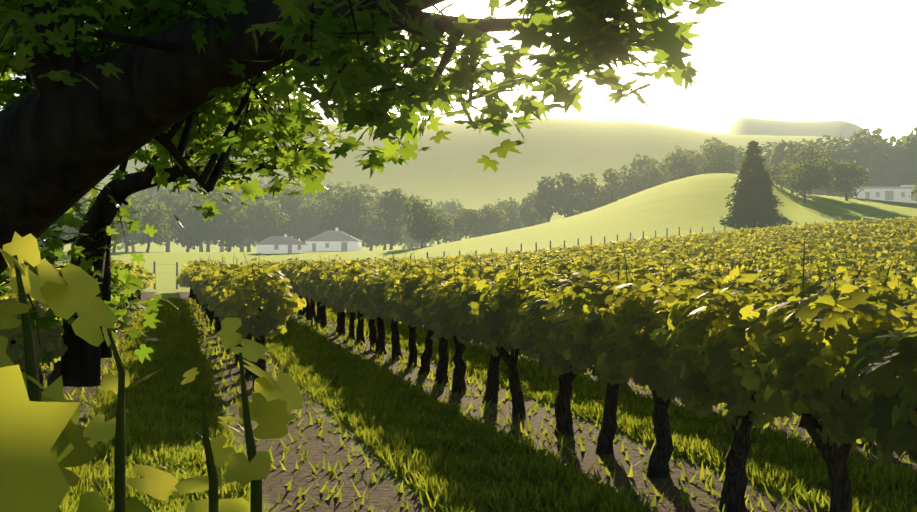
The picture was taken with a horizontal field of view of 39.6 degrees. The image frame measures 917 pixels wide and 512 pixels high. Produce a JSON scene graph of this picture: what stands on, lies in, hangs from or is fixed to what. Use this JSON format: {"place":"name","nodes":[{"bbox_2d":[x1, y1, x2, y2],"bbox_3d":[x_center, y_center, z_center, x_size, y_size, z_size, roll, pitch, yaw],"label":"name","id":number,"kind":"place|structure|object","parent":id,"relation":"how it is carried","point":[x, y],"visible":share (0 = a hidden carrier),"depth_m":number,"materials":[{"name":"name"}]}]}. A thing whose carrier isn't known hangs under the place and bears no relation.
{"place":"outdoors","nodes":[
{"label":"outdoors","id":0,"kind":"place"},
{"bbox_2d":[0,0,916,145],"label":"sky","id":1,"kind":"structure","parent":0,"point":[852,61],"materials":[{"name":"white"}]},
{"bbox_2d":[41,116,916,511],"bbox_3d":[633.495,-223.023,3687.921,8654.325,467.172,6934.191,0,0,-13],"label":"ground","id":2,"kind":"structure","parent":0,"point":[445,170],"depth_m":257.63,"materials":[{"name":"green plant"}]},
{"bbox_2d":[0,232,303,511],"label":"vine","id":3,"kind":"object","parent":2,"relation":"on","point":[44,444],"depth_m":1.24,"materials":[{"name":"green plant"}]},
{"bbox_2d":[254,234,306,253],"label":"house","id":4,"kind":"structure","parent":2,"relation":"on","point":[285,243],"depth_m":298.85,"materials":[{"name":"white paint"}]},
{"bbox_2d":[304,228,362,251],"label":"house","id":5,"kind":"structure","parent":2,"relation":"on","point":[336,239],"depth_m":331.46,"materials":[{"name":"white paint"}]},
{"bbox_2d":[0,0,725,386],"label":"tree","id":6,"kind":"object","parent":2,"relation":"on","point":[596,42],"depth_m":7.61,"materials":[{"name":"green plant"}]},
{"bbox_2d":[0,216,916,511],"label":"vine","id":7,"kind":"object","parent":2,"relation":"on","point":[780,347],"depth_m":13.12,"materials":[{"name":"green plant"}]},
{"bbox_2d":[31,238,913,303],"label":"vine shoots","id":8,"kind":"object","parent":7,"relation":"attached to","point":[746,286],"visible":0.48,"depth_m":19.33,"materials":[{"name":"green plant"}]},
{"bbox_2d":[37,127,916,255],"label":"trees","id":9,"kind":"object","parent":2,"relation":"on","point":[332,207],"visible":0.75,"depth_m":427.83,"materials":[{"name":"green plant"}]},
{"bbox_2d":[131,216,887,288],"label":"fence posts","id":10,"kind":"object","parent":2,"relation":"on","point":[506,247],"visible":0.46,"depth_m":146.17,"materials":[{"name":"brown wood"}]},
{"bbox_2d":[147,220,848,264],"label":"fence wires","id":11,"kind":"object","parent":10,"relation":"attached to","point":[533,244],"visible":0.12,"depth_m":148.14,"materials":[{"name":"grey metal"}]},
{"bbox_2d":[853,185,916,202],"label":"house","id":12,"kind":"structure","parent":2,"relation":"on","point":[899,194],"depth_m":356.19,"materials":[{"name":"white paint"}]},
{"bbox_2d":[43,296,916,511],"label":"grass","id":13,"kind":"structure","parent":0,"point":[421,424],"depth_m":13.55,"materials":[{"name":"green plant"}]}
]}

